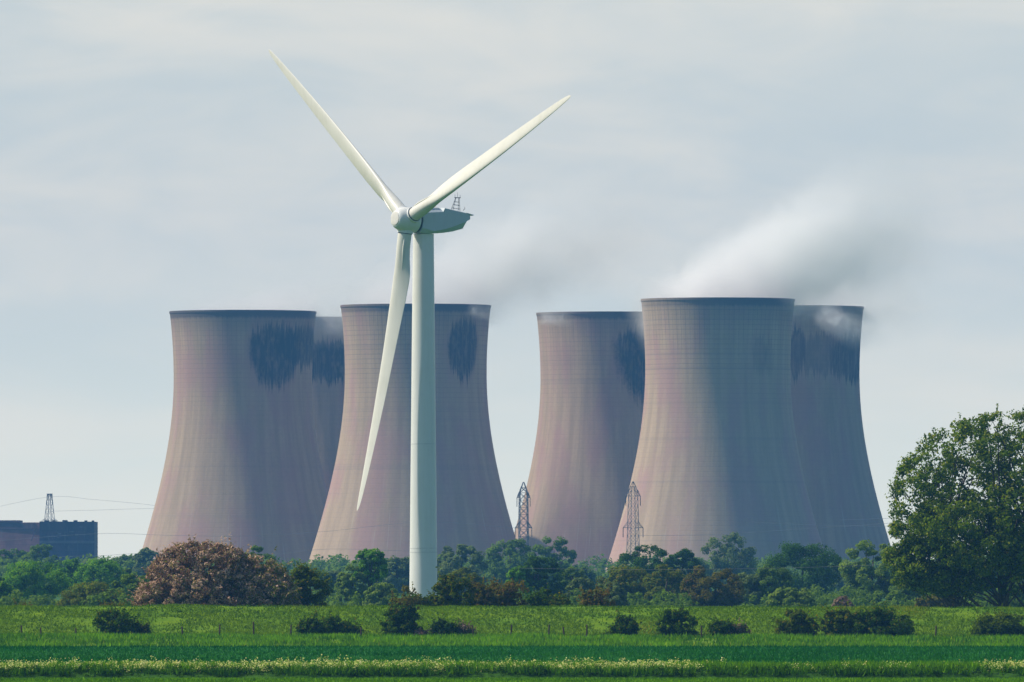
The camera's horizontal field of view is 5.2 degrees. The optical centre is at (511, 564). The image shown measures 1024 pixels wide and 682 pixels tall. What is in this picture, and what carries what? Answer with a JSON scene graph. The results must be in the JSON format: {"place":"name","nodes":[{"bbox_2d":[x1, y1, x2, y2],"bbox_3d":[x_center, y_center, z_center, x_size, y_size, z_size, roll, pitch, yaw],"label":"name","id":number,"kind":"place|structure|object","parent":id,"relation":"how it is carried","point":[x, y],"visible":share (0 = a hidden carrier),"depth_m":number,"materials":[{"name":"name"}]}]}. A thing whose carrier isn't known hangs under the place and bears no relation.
{"place":"outdoors","nodes":[
{"label":"outdoors","id":0,"kind":"place"},
{"bbox_2d":[0,520,97,562],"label":"boiler house","id":1,"kind":"structure","parent":0,"point":[74,543],"depth_m":4905.61,"materials":[{"name":"blue metal"}]},
{"bbox_2d":[142,310,327,569],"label":"cooling tower","id":2,"kind":"structure","parent":0,"point":[242,465],"depth_m":4560.01,"materials":[{"name":"concrete"}]},
{"bbox_2d":[58,549,484,556],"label":"power line","id":3,"kind":"object","parent":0,"point":[274,554],"visible":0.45,"depth_m":3799.97,"materials":[{"name":"metal"}]},
{"bbox_2d":[32,587,980,681],"bbox_3d":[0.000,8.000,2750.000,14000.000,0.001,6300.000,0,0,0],"label":"ground","id":4,"kind":"structure","parent":0,"point":[58,598],"depth_m":2649.49,"materials":[{"name":"green plant"}]},
{"bbox_2d":[0,577,14,601],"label":"broadleaf tree","id":5,"kind":"object","parent":4,"relation":"on","point":[6,589],"visible":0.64,"depth_m":1748.97,"materials":[{"name":"green plant"}]},
{"bbox_2d":[0,548,27,569],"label":"broadleaf tree","id":6,"kind":"object","parent":4,"relation":"on","point":[18,554],"visible":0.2,"depth_m":2999.14,"materials":[{"name":"green plant"}]},
{"bbox_2d":[2,560,73,604],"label":"broadleaf tree","id":7,"kind":"object","parent":4,"relation":"on","point":[21,577],"visible":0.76,"depth_m":1897.38,"materials":[{"name":"green plant"}]},
{"bbox_2d":[21,544,65,582],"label":"broadleaf tree","id":8,"kind":"object","parent":4,"relation":"on","point":[36,554],"visible":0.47,"depth_m":2948.19,"materials":[{"name":"green plant"}]},
{"bbox_2d":[43,493,58,521],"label":"pylon","id":9,"kind":"object","parent":4,"relation":"on","point":[48,500],"visible":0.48,"depth_m":5099.59,"materials":[{"name":"metal"}]},
{"bbox_2d":[3,496,154,505],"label":"power line","id":10,"kind":"object","parent":9,"relation":"hanging from","point":[76,497],"visible":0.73,"depth_m":4699.97,"materials":[{"name":"metal"}]},
{"bbox_2d":[57,558,89,591],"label":"broadleaf tree","id":11,"kind":"object","parent":4,"relation":"on","point":[71,565],"visible":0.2,"depth_m":2199.06,"materials":[{"name":"green plant"}]},
{"bbox_2d":[55,581,128,605],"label":"shrub","id":12,"kind":"object","parent":4,"relation":"on","point":[77,596],"visible":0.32,"depth_m":1498.54,"materials":[{"name":"green plant"}]},
{"bbox_2d":[72,558,126,591],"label":"broadleaf tree","id":13,"kind":"object","parent":4,"relation":"on","point":[104,570],"visible":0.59,"depth_m":2048.28,"materials":[{"name":"green plant"}]},
{"bbox_2d":[102,568,139,592],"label":"broadleaf tree","id":14,"kind":"object","parent":4,"relation":"on","point":[128,571],"visible":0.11,"depth_m":2099.41,"materials":[{"name":"green plant"}]},
{"bbox_2d":[111,554,142,568],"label":"broadleaf tree","id":15,"kind":"object","parent":4,"relation":"on","point":[124,557],"visible":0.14,"depth_m":2998.17,"materials":[{"name":"green plant"}]},
{"bbox_2d":[109,574,149,604],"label":"shrub","id":16,"kind":"object","parent":4,"relation":"on","point":[127,581],"visible":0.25,"depth_m":1549.10,"materials":[{"name":"green plant"}]},
{"bbox_2d":[132,547,162,577],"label":"broadleaf tree","id":17,"kind":"object","parent":4,"relation":"on","point":[146,555],"visible":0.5,"depth_m":2898.74,"materials":[{"name":"green plant"}]},
{"bbox_2d":[244,545,276,577],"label":"broadleaf tree","id":18,"kind":"object","parent":4,"relation":"on","point":[259,550],"visible":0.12,"depth_m":1899.07,"materials":[{"name":"green plant"}]},
{"bbox_2d":[308,570,334,603],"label":"broadleaf tree","id":19,"kind":"object","parent":4,"relation":"on","point":[327,577],"visible":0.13,"depth_m":1799.35,"materials":[{"name":"green plant"}]},
{"bbox_2d":[312,317,344,491],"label":"cooling tower","id":20,"kind":"structure","parent":4,"relation":"on","point":[328,374],"depth_m":4682.55,"materials":[{"name":"concrete"}]},
{"bbox_2d":[322,570,349,596],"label":"broadleaf tree","id":21,"kind":"object","parent":4,"relation":"on","point":[333,574],"visible":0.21,"depth_m":2299.09,"materials":[{"name":"green plant"}]},
{"bbox_2d":[334,564,369,605],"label":"broadleaf tree","id":22,"kind":"object","parent":4,"relation":"on","point":[348,591],"visible":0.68,"depth_m":1698.94,"materials":[{"name":"green plant"}]},
{"bbox_2d":[351,548,387,593],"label":"broadleaf tree","id":23,"kind":"object","parent":4,"relation":"on","point":[378,564],"visible":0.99,"depth_m":1699.50,"materials":[{"name":"green plant"}]},
{"bbox_2d":[362,582,398,605],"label":"shrub","id":24,"kind":"object","parent":4,"relation":"on","point":[381,592],"visible":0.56,"depth_m":1598.84,"materials":[{"name":"green plant"}]},
{"bbox_2d":[376,555,409,595],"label":"broadleaf tree","id":25,"kind":"object","parent":4,"relation":"on","point":[400,567],"visible":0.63,"depth_m":2498.64,"materials":[{"name":"green plant"}]},
{"bbox_2d":[308,304,517,566],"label":"cooling tower","id":26,"kind":"structure","parent":4,"relation":"on","point":[469,492],"depth_m":4452.91,"materials":[{"name":"concrete"}]},
{"bbox_2d":[269,50,570,597],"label":"wind turbine","id":27,"kind":"object","parent":4,"relation":"on","point":[424,220],"visible":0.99,"depth_m":1551.15,"materials":[{"name":"white paint"}]},
{"bbox_2d":[437,546,456,586],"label":"broadleaf tree","id":28,"kind":"object","parent":4,"relation":"on","point":[447,549],"visible":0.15,"depth_m":2499.21,"materials":[{"name":"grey plant"}]},
{"bbox_2d":[437,544,488,590],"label":"broadleaf tree","id":29,"kind":"object","parent":4,"relation":"on","point":[450,564],"visible":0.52,"depth_m":2448.64,"materials":[{"name":"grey plant"}]},
{"bbox_2d":[445,566,484,602],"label":"shrub","id":30,"kind":"object","parent":4,"relation":"on","point":[463,571],"visible":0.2,"depth_m":1648.97,"materials":[{"name":"green plant"}]},
{"bbox_2d":[0,553,931,594],"bbox_3d":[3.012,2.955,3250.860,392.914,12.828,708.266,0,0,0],"label":"wood","id":31,"kind":"object","parent":4,"relation":"on","point":[332,563],"visible":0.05,"depth_m":3094.14,"materials":[{"name":"green plant"}]},
{"bbox_2d":[0,583,992,606],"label":"undergrowth","id":32,"kind":"object","parent":4,"relation":"on","point":[821,595],"visible":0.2,"depth_m":1566.78,"materials":[{"name":"green plant"}]},
{"bbox_2d":[482,538,533,586],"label":"broadleaf tree","id":33,"kind":"object","parent":4,"relation":"on","point":[496,570],"visible":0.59,"depth_m":2698.17,"materials":[{"name":"green plant"}]},
{"bbox_2d":[0,631,1023,646],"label":"verge grass","id":34,"kind":"structure","parent":4,"relation":"on","point":[415,640],"depth_m":1088.49,"materials":[{"name":"green plant"}]},
{"bbox_2d":[505,566,532,597],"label":"shrub","id":35,"kind":"object","parent":4,"relation":"on","point":[513,574],"visible":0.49,"depth_m":1689.28,"materials":[{"name":"green plant"}]},
{"bbox_2d":[515,482,531,553],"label":"pylon","id":36,"kind":"object","parent":4,"relation":"on","point":[519,510],"visible":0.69,"depth_m":3899.15,"materials":[{"name":"metal"}]},
{"bbox_2d":[2,522,510,540],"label":"power line","id":37,"kind":"object","parent":36,"relation":"hanging from","point":[252,535],"visible":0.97,"depth_m":3899.97,"materials":[{"name":"metal"}]},
{"bbox_2d":[516,555,566,597],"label":"broadleaf tree","id":38,"kind":"object","parent":4,"relation":"on","point":[538,578],"visible":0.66,"depth_m":1698.87,"materials":[{"name":"green plant"}]},
{"bbox_2d":[528,536,577,583],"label":"broadleaf tree","id":39,"kind":"object","parent":4,"relation":"on","point":[546,551],"visible":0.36,"depth_m":2648.47,"materials":[{"name":"green plant"}]},
{"bbox_2d":[558,566,588,594],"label":"shrub","id":40,"kind":"object","parent":4,"relation":"on","point":[569,578],"visible":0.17,"depth_m":1849.46,"materials":[{"name":"green plant"}]},
{"bbox_2d":[565,577,594,598],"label":"shrub","id":41,"kind":"object","parent":4,"relation":"on","point":[575,582],"visible":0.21,"depth_m":1599.28,"materials":[{"name":"green plant"}]},
{"bbox_2d":[561,566,598,585],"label":"broadleaf tree","id":42,"kind":"object","parent":4,"relation":"on","point":[590,574],"visible":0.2,"depth_m":2499.03,"materials":[{"name":"green plant"}]},
{"bbox_2d":[591,581,629,605],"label":"shrub","id":43,"kind":"object","parent":4,"relation":"on","point":[618,594],"visible":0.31,"depth_m":1499.23,"materials":[{"name":"green plant"}]},
{"bbox_2d":[595,564,656,601],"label":"shrub","id":44,"kind":"object","parent":4,"relation":"on","point":[620,577],"visible":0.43,"depth_m":1648.63,"materials":[{"name":"green plant"}]},
{"bbox_2d":[623,481,642,554],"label":"pylon","id":45,"kind":"object","parent":4,"relation":"on","point":[628,527],"visible":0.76,"depth_m":3699.64,"materials":[{"name":"metal"}]},
{"bbox_2d":[616,544,680,584],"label":"broadleaf tree","id":46,"kind":"object","parent":4,"relation":"on","point":[637,561],"visible":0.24,"depth_m":1997.99,"materials":[{"name":"green plant"}]},
{"bbox_2d":[642,564,686,605],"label":"shrub","id":47,"kind":"object","parent":4,"relation":"on","point":[653,586],"visible":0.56,"depth_m":1639.03,"materials":[{"name":"green plant"}]},
{"bbox_2d":[666,548,705,586],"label":"broadleaf tree","id":48,"kind":"object","parent":4,"relation":"on","point":[686,562],"visible":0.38,"depth_m":1999.26,"materials":[{"name":"green plant"}]},
{"bbox_2d":[677,558,709,588],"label":"broadleaf tree","id":49,"kind":"object","parent":4,"relation":"on","point":[704,565],"visible":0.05,"depth_m":2599.44,"materials":[{"name":"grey plant"}]},
{"bbox_2d":[678,565,745,606],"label":"shrub","id":50,"kind":"object","parent":4,"relation":"on","point":[721,594],"visible":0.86,"depth_m":1598.76,"materials":[{"name":"green plant"}]},
{"bbox_2d":[606,297,823,570],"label":"cooling tower","id":51,"kind":"structure","parent":4,"relation":"on","point":[717,456],"depth_m":4347.58,"materials":[{"name":"concrete"}]},
{"bbox_2d":[700,532,760,588],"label":"broadleaf tree","id":52,"kind":"object","parent":4,"relation":"on","point":[743,557],"visible":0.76,"depth_m":2698.41,"materials":[{"name":"green plant"}]},
{"bbox_2d":[730,572,763,605],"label":"shrub","id":53,"kind":"object","parent":4,"relation":"on","point":[755,580],"visible":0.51,"depth_m":1698.25,"materials":[{"name":"green plant"}]},
{"bbox_2d":[748,564,794,604],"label":"shrub","id":54,"kind":"object","parent":4,"relation":"on","point":[781,573],"visible":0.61,"depth_m":1698.68,"materials":[{"name":"green plant"}]},
{"bbox_2d":[765,587,817,606],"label":"shrub","id":55,"kind":"object","parent":4,"relation":"on","point":[788,596],"visible":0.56,"depth_m":1499.01,"materials":[{"name":"green plant"}]},
{"bbox_2d":[762,540,843,598],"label":"broadleaf tree","id":56,"kind":"object","parent":4,"relation":"on","point":[796,551],"visible":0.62,"depth_m":1997.46,"materials":[{"name":"green plant"}]},
{"bbox_2d":[790,305,890,563],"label":"cooling tower","id":57,"kind":"structure","parent":4,"relation":"on","point":[825,384],"depth_m":4478.82,"materials":[{"name":"concrete"}]},
{"bbox_2d":[831,596,854,606],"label":"shrub","id":58,"kind":"object","parent":4,"relation":"on","point":[838,599],"visible":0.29,"depth_m":1399.42,"materials":[{"name":"brown plant"}]},
{"bbox_2d":[833,560,860,590],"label":"broadleaf tree","id":59,"kind":"object","parent":4,"relation":"on","point":[841,584],"visible":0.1,"depth_m":2699.20,"materials":[{"name":"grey plant"}]},
{"bbox_2d":[838,539,903,605],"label":"broadleaf tree","id":60,"kind":"object","parent":4,"relation":"on","point":[849,570],"visible":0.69,"depth_m":1748.89,"materials":[{"name":"green plant"}]},
{"bbox_2d":[885,584,924,605],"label":"shrub","id":61,"kind":"object","parent":4,"relation":"on","point":[910,594],"visible":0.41,"depth_m":1648.68,"materials":[{"name":"green plant"}]},
{"bbox_2d":[914,594,963,607],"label":"shrub","id":62,"kind":"object","parent":4,"relation":"on","point":[927,602],"visible":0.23,"depth_m":1448.66,"materials":[{"name":"green plant"}]},
{"bbox_2d":[881,403,1023,607],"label":"broadleaf tree","id":63,"kind":"object","parent":4,"relation":"on","point":[939,525],"visible":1,"depth_m":1135.69,"materials":[{"name":"green plant"}]},
{"bbox_2d":[957,590,992,606],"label":"shrub","id":64,"kind":"object","parent":4,"relation":"on","point":[978,599],"visible":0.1,"depth_m":1498.19,"materials":[{"name":"green plant"}]},
{"bbox_2d":[991,582,1023,606],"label":"shrub","id":65,"kind":"object","parent":4,"relation":"on","point":[1015,602],"visible":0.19,"depth_m":1498.26,"materials":[{"name":"green plant"}]},
{"bbox_2d":[0,606,1023,646],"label":"levee","id":66,"kind":"structure","parent":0,"point":[174,621],"depth_m":1109.83,"materials":[{"name":"green plant"}]},
{"bbox_2d":[13,598,32,605],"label":"bush","id":67,"kind":"object","parent":66,"relation":"on","point":[15,602],"visible":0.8,"depth_m":1121.77,"materials":[{"name":"green plant"}]},
{"bbox_2d":[98,600,125,605],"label":"bush","id":68,"kind":"object","parent":66,"relation":"on","point":[111,603],"visible":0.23,"depth_m":1122.02,"materials":[{"name":"green plant"}]},
{"bbox_2d":[92,599,145,633],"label":"bush","id":69,"kind":"object","parent":66,"relation":"on","point":[118,623],"visible":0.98,"depth_m":1101.00,"materials":[{"name":"green plant"}]},
{"bbox_2d":[131,620,151,634],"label":"bush","id":70,"kind":"object","parent":66,"relation":"on","point":[146,628],"visible":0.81,"depth_m":1101.87,"materials":[{"name":"green plant"}]},
{"bbox_2d":[126,532,302,606],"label":"hawthorn","id":71,"kind":"object","parent":66,"relation":"on","point":[171,583],"visible":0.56,"depth_m":1127.95,"materials":[{"name":"brown plant"}]},
{"bbox_2d":[290,610,328,633],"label":"bush","id":72,"kind":"object","parent":66,"relation":"on","point":[310,627],"visible":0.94,"depth_m":1101.15,"materials":[{"name":"green plant"}]},
{"bbox_2d":[290,559,332,606],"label":"bush","id":73,"kind":"object","parent":66,"relation":"on","point":[302,578],"visible":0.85,"depth_m":1133.45,"materials":[{"name":"green plant"}]},
{"bbox_2d":[308,610,364,634],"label":"bush","id":74,"kind":"object","parent":66,"relation":"on","point":[342,626],"visible":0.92,"depth_m":1102.12,"materials":[{"name":"green plant"}]},
{"bbox_2d":[374,595,423,634],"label":"bush","id":75,"kind":"object","parent":66,"relation":"on","point":[403,622],"visible":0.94,"depth_m":1101.66,"materials":[{"name":"green plant"}]},
{"bbox_2d":[388,584,421,630],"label":"bush","id":76,"kind":"object","parent":66,"relation":"on","point":[408,600],"visible":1,"depth_m":1102.70,"materials":[{"name":"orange plant"}]},
{"bbox_2d":[396,591,437,605],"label":"bush","id":77,"kind":"object","parent":66,"relation":"on","point":[425,601],"visible":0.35,"depth_m":1123.68,"materials":[{"name":"green plant"}]},
{"bbox_2d":[411,627,433,634],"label":"bush","id":78,"kind":"object","parent":66,"relation":"on","point":[420,631],"visible":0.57,"depth_m":1101.27,"materials":[{"name":"plant"}]},
{"bbox_2d":[425,591,439,605],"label":"bush","id":79,"kind":"object","parent":66,"relation":"on","point":[434,599],"visible":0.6,"depth_m":1125.66,"materials":[{"name":"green plant"}]},
{"bbox_2d":[427,612,462,635],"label":"bush","id":80,"kind":"object","parent":66,"relation":"on","point":[443,627],"visible":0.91,"depth_m":1101.81,"materials":[{"name":"green plant"}]},
{"bbox_2d":[428,566,478,605],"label":"bush","id":81,"kind":"object","parent":66,"relation":"on","point":[448,594],"visible":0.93,"depth_m":1125.36,"materials":[{"name":"green plant"}]},
{"bbox_2d":[455,617,478,633],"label":"bush","id":82,"kind":"object","parent":66,"relation":"on","point":[464,627],"visible":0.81,"depth_m":1102.58,"materials":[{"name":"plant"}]},
{"bbox_2d":[462,575,503,606],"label":"bush","id":83,"kind":"object","parent":66,"relation":"on","point":[485,598],"visible":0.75,"depth_m":1127.58,"materials":[{"name":"green plant"}]},
{"bbox_2d":[487,577,528,606],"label":"bush","id":84,"kind":"object","parent":66,"relation":"on","point":[507,596],"visible":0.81,"depth_m":1129.55,"materials":[{"name":"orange plant"}]},
{"bbox_2d":[0,603,1023,637],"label":"levee grass","id":85,"kind":"structure","parent":66,"relation":"on","point":[923,609],"depth_m":1110.70,"materials":[{"name":"green plant"}]},
{"bbox_2d":[521,583,563,606],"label":"bush","id":86,"kind":"object","parent":66,"relation":"on","point":[537,599],"visible":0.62,"depth_m":1127.41,"materials":[{"name":"green plant"}]},
{"bbox_2d":[548,590,572,605],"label":"bush","id":87,"kind":"object","parent":66,"relation":"on","point":[562,600],"visible":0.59,"depth_m":1125.75,"materials":[{"name":"green plant"}]},
{"bbox_2d":[576,581,616,606],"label":"bush","id":88,"kind":"object","parent":66,"relation":"on","point":[597,599],"visible":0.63,"depth_m":1125.69,"materials":[{"name":"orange plant"}]},
{"bbox_2d":[605,609,642,635],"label":"bush","id":89,"kind":"object","parent":66,"relation":"on","point":[623,626],"visible":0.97,"depth_m":1101.01,"materials":[{"name":"green plant"}]},
{"bbox_2d":[652,604,699,635],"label":"bush","id":90,"kind":"object","parent":66,"relation":"on","point":[675,618],"visible":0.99,"depth_m":1102.22,"materials":[{"name":"green plant"}]},
{"bbox_2d":[706,616,736,635],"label":"bush","id":91,"kind":"object","parent":66,"relation":"on","point":[726,627],"visible":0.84,"depth_m":1101.11,"materials":[{"name":"green plant"}]},
{"bbox_2d":[729,618,750,634],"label":"bush","id":92,"kind":"object","parent":66,"relation":"on","point":[739,628],"visible":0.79,"depth_m":1101.81,"materials":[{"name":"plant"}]},
{"bbox_2d":[767,604,820,635],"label":"bush","id":93,"kind":"object","parent":66,"relation":"on","point":[795,625],"visible":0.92,"depth_m":1102.32,"materials":[{"name":"green plant"}]},
{"bbox_2d":[811,600,858,635],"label":"bush","id":94,"kind":"object","parent":66,"relation":"on","point":[834,624],"visible":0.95,"depth_m":1101.09,"materials":[{"name":"green plant"}]},
{"bbox_2d":[843,600,918,635],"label":"bush","id":95,"kind":"object","parent":66,"relation":"on","point":[878,620],"visible":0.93,"depth_m":1101.19,"materials":[{"name":"green plant"}]},
{"bbox_2d":[968,603,1023,635],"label":"bush","id":96,"kind":"object","parent":66,"relation":"on","point":[1000,623],"visible":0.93,"depth_m":1101.92,"materials":[{"name":"green plant"}]},
{"bbox_2d":[0,676,1023,681],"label":"grass","id":97,"kind":"structure","parent":0,"point":[506,679],"depth_m":772.00,"materials":[{"name":"green plant"}]},
{"bbox_2d":[0,669,1023,678],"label":"verge bank","id":98,"kind":"structure","parent":0,"point":[522,675],"depth_m":786.55,"materials":[{"name":"green plant"}]},
{"bbox_2d":[0,658,1023,677],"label":"verge plants","id":99,"kind":"object","parent":98,"relation":"on","point":[945,667],"visible":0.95,"depth_m":787.62,"materials":[{"name":"green plant"}]},
{"bbox_2d":[0,654,1023,672],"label":"cow parsley","id":100,"kind":"object","parent":98,"relation":"on","point":[329,663],"visible":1,"depth_m":789.35,"materials":[{"name":"plant"}]},
{"bbox_2d":[0,644,1023,663],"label":"field","id":101,"kind":"structure","parent":0,"point":[554,658],"depth_m":988.25,"materials":[{"name":"green plant"}]},
{"bbox_2d":[0,0,1023,558],"label":"sky","id":102,"kind":"structure","parent":0,"point":[157,158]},
{"bbox_2d":[514,311,644,568],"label":"cooling tower","id":103,"kind":"structure","parent":0,"point":[592,377],"depth_m":4587.25,"materials":[{"name":"concrete"}]},
{"bbox_2d":[534,562,930,569],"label":"power line","id":104,"kind":"object","parent":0,"point":[689,569],"visible":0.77,"depth_m":1379.99,"materials":[{"name":"metal"}]},
{"bbox_2d":[648,523,886,535],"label":"power line","id":105,"kind":"object","parent":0,"point":[750,532],"visible":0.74,"depth_m":3649.97,"materials":[{"name":"metal"}]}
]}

